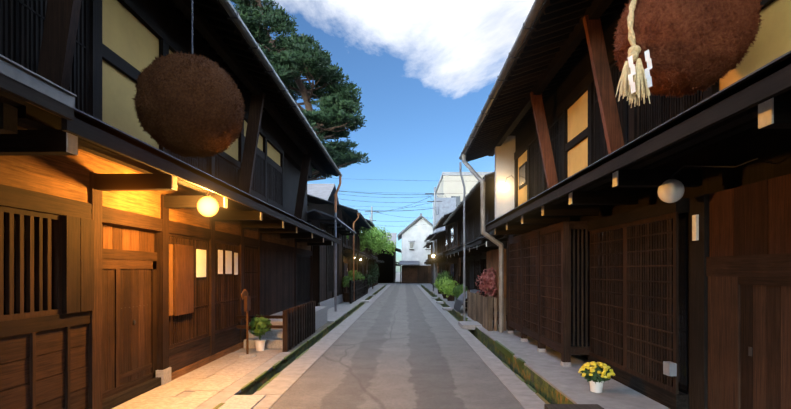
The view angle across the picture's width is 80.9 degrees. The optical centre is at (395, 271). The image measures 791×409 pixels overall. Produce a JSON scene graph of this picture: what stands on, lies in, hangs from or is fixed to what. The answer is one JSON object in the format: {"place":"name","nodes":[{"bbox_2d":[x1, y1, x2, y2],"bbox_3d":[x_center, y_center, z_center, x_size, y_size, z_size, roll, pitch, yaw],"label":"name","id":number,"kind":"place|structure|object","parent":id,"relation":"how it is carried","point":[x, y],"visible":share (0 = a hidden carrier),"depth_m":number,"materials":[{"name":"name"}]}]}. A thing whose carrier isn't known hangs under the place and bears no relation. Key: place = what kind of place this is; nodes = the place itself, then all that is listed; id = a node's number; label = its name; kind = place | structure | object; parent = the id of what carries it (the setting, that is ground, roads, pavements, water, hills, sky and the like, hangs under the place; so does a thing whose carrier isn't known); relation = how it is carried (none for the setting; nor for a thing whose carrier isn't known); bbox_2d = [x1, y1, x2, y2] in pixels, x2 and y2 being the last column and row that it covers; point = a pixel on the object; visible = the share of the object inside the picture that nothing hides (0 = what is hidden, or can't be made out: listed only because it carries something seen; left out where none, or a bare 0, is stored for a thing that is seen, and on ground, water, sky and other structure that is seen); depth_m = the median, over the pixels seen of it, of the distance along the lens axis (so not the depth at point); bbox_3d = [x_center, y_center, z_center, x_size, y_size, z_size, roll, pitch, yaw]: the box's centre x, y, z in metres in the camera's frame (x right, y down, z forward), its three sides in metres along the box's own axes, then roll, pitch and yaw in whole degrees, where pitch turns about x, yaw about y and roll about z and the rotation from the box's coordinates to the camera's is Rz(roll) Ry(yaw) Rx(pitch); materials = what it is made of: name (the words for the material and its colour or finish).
{"place":"outdoors","nodes":[
{"label":"outdoors","id":0,"kind":"place"},
{"bbox_2d":[238,272,399,394],"bbox_3d":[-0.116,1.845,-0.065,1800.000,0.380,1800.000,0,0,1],"label":"gutter","id":1,"kind":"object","parent":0,"point":[269,376],"depth_m":10.17,"materials":[{"name":"concrete"}]},
{"bbox_2d":[0,0,341,408],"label":"building","id":2,"kind":"structure","parent":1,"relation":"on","point":[128,271],"depth_m":5.70,"materials":[{"name":"brown wood"}]},
{"bbox_2d":[132,51,245,157],"bbox_3d":[-2.393,-1.923,5.450,1.244,1.207,1.232,0,0,1],"label":"cedar ball","id":3,"kind":"object","parent":2,"relation":"on","point":[189,105],"visible":1,"depth_m":5.05,"materials":[{"name":"brown plant"}]},
{"bbox_2d":[191,0,192,53],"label":"sugidama hanger","id":4,"kind":"object","parent":2,"relation":"hanging from","point":[191,26],"visible":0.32,"depth_m":5.44,"materials":[{"name":"metal"}]},
{"bbox_2d":[197,190,218,216],"bbox_3d":[-2.458,-0.937,5.818,0.268,0.473,0.657,0,0,8],"label":"lamp globe","id":5,"kind":"object","parent":2,"relation":"attached to","point":[207,205],"visible":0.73,"depth_m":5.92,"materials":[{"name":"yellow glass"}]},
{"bbox_2d":[334,176,340,311],"bbox_3d":[-2.229,-1.050,17.829,0.300,5.210,0.148,0,0,1],"label":"downpipe","id":6,"kind":"object","parent":2,"relation":"attached to","point":[335,251],"visible":0.96,"depth_m":17.81,"materials":[{"name":"grey metal"}]},
{"bbox_2d":[236,301,314,351],"bbox_3d":[-2.682,1.215,10.889,1.050,0.840,2.995,0,0,1],"label":"fence","id":7,"kind":"object","parent":1,"relation":"on","point":[298,326],"visible":0.96,"depth_m":9.98,"materials":[{"name":"brown wood"}]},
{"bbox_2d":[244,306,326,347],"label":"platform steps","id":8,"kind":"structure","parent":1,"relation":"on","point":[273,337],"depth_m":10.14,"materials":[{"name":"grey stone"}]},
{"bbox_2d":[230,0,370,180],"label":"pine tree","id":9,"kind":"object","parent":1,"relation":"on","point":[293,57],"visible":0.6,"depth_m":20.00,"materials":[{"name":"green plant"}]},
{"bbox_2d":[307,184,338,203],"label":"house","id":10,"kind":"structure","parent":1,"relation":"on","point":[325,191],"depth_m":30.43,"materials":[{"name":"white paint"}]},
{"bbox_2d":[307,209,355,309],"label":"house","id":11,"kind":"structure","parent":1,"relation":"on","point":[323,275],"depth_m":19.31,"materials":[{"name":"brown wood"}]},
{"bbox_2d":[307,194,371,292],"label":"house","id":12,"kind":"structure","parent":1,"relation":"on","point":[347,216],"depth_m":26.20,"materials":[{"name":"brown wood"}]},
{"bbox_2d":[353,213,359,280],"bbox_3d":[-2.050,-0.755,24.377,0.381,4.620,0.180,0,0,1],"label":"copper pipe","id":13,"kind":"object","parent":12,"relation":"attached to","point":[358,214],"visible":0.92,"depth_m":24.34,"materials":[{"name":"brown metal"}]},
{"bbox_2d":[358,219,377,288],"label":"house","id":14,"kind":"structure","parent":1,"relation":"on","point":[361,266],"depth_m":35.19,"materials":[{"name":"brown wood"}]},
{"bbox_2d":[369,249,380,287],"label":"house","id":15,"kind":"structure","parent":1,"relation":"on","point":[376,261],"depth_m":45.52,"materials":[{"name":"brown wood"}]},
{"bbox_2d":[373,239,383,285],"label":"house","id":16,"kind":"structure","parent":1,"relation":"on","point":[382,262],"depth_m":51.65,"materials":[{"name":"brown wood"}]},
{"bbox_2d":[378,233,396,282],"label":"houses","id":17,"kind":"structure","parent":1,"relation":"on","point":[388,265],"depth_m":62.97,"materials":[{"name":"brown wood"}]},
{"bbox_2d":[378,248,401,282],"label":"house","id":18,"kind":"structure","parent":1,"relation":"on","point":[394,264],"depth_m":62.98,"materials":[{"name":"brown wood"}]},
{"bbox_2d":[112,284,669,408],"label":"kerbs and walks","id":19,"kind":"structure","parent":1,"relation":"on","point":[528,375],"depth_m":7.14,"materials":[{"name":"concrete"}]},
{"bbox_2d":[238,289,256,357],"bbox_3d":[-2.807,0.984,8.789,0.340,1.281,0.362,0,0,1],"label":"sign post","id":20,"kind":"object","parent":19,"relation":"on","point":[247,303],"visible":0.92,"depth_m":8.76,"materials":[{"name":"brown wood"}]},
{"bbox_2d":[248,314,271,350],"bbox_3d":[-2.743,1.232,9.431,0.550,0.774,0.504,0,0,1],"label":"potted plant","id":21,"kind":"object","parent":19,"relation":"on","point":[262,322],"visible":0.92,"depth_m":9.35,"materials":[{"name":"green plant"}]},
{"bbox_2d":[349,277,367,303],"bbox_3d":[-2.131,1.055,27.979,0.100,1.200,10.100,0,0,1],"label":"fence","id":22,"kind":"object","parent":19,"relation":"on","point":[358,288],"visible":0.88,"depth_m":26.23,"materials":[{"name":"brown wood"}]},
{"bbox_2d":[342,261,379,301],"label":"shrubs","id":23,"kind":"object","parent":19,"relation":"on","point":[346,279],"visible":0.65,"depth_m":27.34,"materials":[{"name":"green plant"}]},
{"bbox_2d":[358,226,395,275],"bbox_3d":[-1.796,-0.875,34.908,3.914,5.071,4.338,0,0,43],"label":"weeping tree","id":24,"kind":"object","parent":19,"relation":"on","point":[369,237],"visible":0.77,"depth_m":33.71,"materials":[{"name":"green plant"}]},
{"bbox_2d":[344,258,466,310],"bbox_3d":[0.586,0.355,34.554,6.359,2.500,33.048,0,0,1],"label":"noren and signs","id":25,"kind":"object","parent":19,"relation":"on","point":[346,268],"visible":0.46,"depth_m":25.63,"materials":[{"name":"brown wood"}]},
{"bbox_2d":[434,270,467,304],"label":"shrubs","id":26,"kind":"object","parent":19,"relation":"on","point":[448,287],"visible":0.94,"depth_m":24.38,"materials":[{"name":"green plant"}]},
{"bbox_2d":[454,289,480,311],"bbox_3d":[2.832,1.180,18.133,0.900,0.850,2.100,0,0,1],"label":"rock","id":27,"kind":"object","parent":19,"relation":"on","point":[458,304],"visible":0.73,"depth_m":18.16,"materials":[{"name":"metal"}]},
{"bbox_2d":[475,267,498,319],"bbox_3d":[3.025,0.732,14.886,0.946,1.746,0.937,0,0,1],"label":"red shrub","id":28,"kind":"object","parent":19,"relation":"on","point":[487,281],"visible":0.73,"depth_m":14.70,"materials":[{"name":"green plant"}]},
{"bbox_2d":[467,290,516,330],"bbox_3d":[2.920,1.130,14.105,0.930,0.950,4.040,0,0,1],"label":"picket fence","id":29,"kind":"object","parent":19,"relation":"on","point":[479,308],"visible":0.54,"depth_m":12.85,"materials":[{"name":"beige wood"}]},
{"bbox_2d":[578,361,614,392],"bbox_3d":[2.571,1.349,5.938,0.430,0.381,0.435,0,0,1],"label":"chrysanthemum pot","id":30,"kind":"object","parent":19,"relation":"on","point":[596,375],"visible":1,"depth_m":5.86,"materials":[{"name":"yellow plant"}]},
{"bbox_2d":[336,178,467,287],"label":"utility pole","id":31,"kind":"object","parent":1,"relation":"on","point":[435,208],"visible":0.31,"depth_m":43.75,"materials":[{"name":"grey concrete"}]},
{"bbox_2d":[365,195,432,225],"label":"power lines","id":32,"kind":"object","parent":31,"relation":"attached to","point":[371,219],"visible":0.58,"depth_m":52.97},
{"bbox_2d":[398,213,432,283],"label":"white storehouse","id":33,"kind":"structure","parent":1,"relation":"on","point":[416,255],"depth_m":62.47,"materials":[{"name":"paint"}]},
{"bbox_2d":[423,242,432,284],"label":"house","id":34,"kind":"structure","parent":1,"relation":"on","point":[426,245],"depth_m":53.31,"materials":[{"name":"grey wood"}]},
{"bbox_2d":[432,254,434,290],"bbox_3d":[2.921,0.155,35.884,0.222,3.000,0.222,0,0,24],"label":"street lamp","id":35,"kind":"object","parent":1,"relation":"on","point":[433,270],"visible":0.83,"depth_m":35.85,"materials":[{"name":"metal"}]},
{"bbox_2d":[424,230,443,278],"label":"house","id":36,"kind":"structure","parent":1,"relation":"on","point":[430,236],"depth_m":43.03,"materials":[{"name":"brown wood"}]},
{"bbox_2d":[433,172,491,280],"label":"beige building","id":37,"kind":"structure","parent":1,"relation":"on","point":[449,182],"depth_m":47.29,"materials":[{"name":"paint"}]},
{"bbox_2d":[443,172,508,320],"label":"house","id":38,"kind":"structure","parent":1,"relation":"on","point":[475,261],"depth_m":19.69,"materials":[{"name":"brown wood"}]},
{"bbox_2d":[487,249,505,320],"bbox_3d":[3.342,0.480,15.472,0.280,2.350,2.000,0,0,1],"label":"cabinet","id":39,"kind":"object","parent":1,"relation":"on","point":[493,258],"visible":0.35,"depth_m":14.67,"materials":[{"name":"brown wood"}]},
{"bbox_2d":[459,0,790,408],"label":"building","id":40,"kind":"structure","parent":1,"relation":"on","point":[625,272],"depth_m":5.63,"materials":[{"name":"brown wood"}]},
{"bbox_2d":[459,154,503,332],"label":"downpipes","id":41,"kind":"object","parent":40,"relation":"attached to","point":[478,177],"visible":0.88,"depth_m":11.67,"materials":[{"name":"grey metal"}]},
{"bbox_2d":[615,0,651,107],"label":"straw tassel","id":42,"kind":"object","parent":40,"relation":"on","point":[636,80],"visible":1,"depth_m":4.00,"materials":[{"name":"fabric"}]},
{"bbox_2d":[612,0,762,97],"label":"cedar ball","id":43,"kind":"object","parent":40,"relation":"on","point":[693,46],"visible":0.92,"depth_m":3.84,"materials":[{"name":"brown plant"}]},
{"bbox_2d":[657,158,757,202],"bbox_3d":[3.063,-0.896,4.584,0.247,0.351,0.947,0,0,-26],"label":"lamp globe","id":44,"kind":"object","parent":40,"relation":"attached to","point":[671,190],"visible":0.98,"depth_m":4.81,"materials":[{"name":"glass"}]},
{"bbox_2d":[230,0,534,285],"label":"sky","id":45,"kind":"structure","parent":0,"point":[425,71],"materials":[{"name":"blue"}]},
{"bbox_2d":[270,283,523,408],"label":"road","id":46,"kind":"structure","parent":0,"point":[399,346],"depth_m":7.83,"materials":[{"name":"grey asphalt"}]},
{"bbox_2d":[428,230,445,285],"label":"house","id":47,"kind":"structure","parent":0,"point":[440,235],"depth_m":38.90,"materials":[{"name":"brown wood"}]},
{"bbox_2d":[433,212,458,296],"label":"house","id":48,"kind":"structure","parent":0,"point":[452,236],"depth_m":29.68,"materials":[{"name":"brown wood"}]},
{"bbox_2d":[493,300,506,323],"bbox_3d":[2.871,1.205,13.081,0.470,0.800,1.400,0,0,1],"label":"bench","id":49,"kind":"object","parent":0,"point":[498,313],"visible":0.19,"depth_m":12.78,"materials":[{"name":"brown wood"}]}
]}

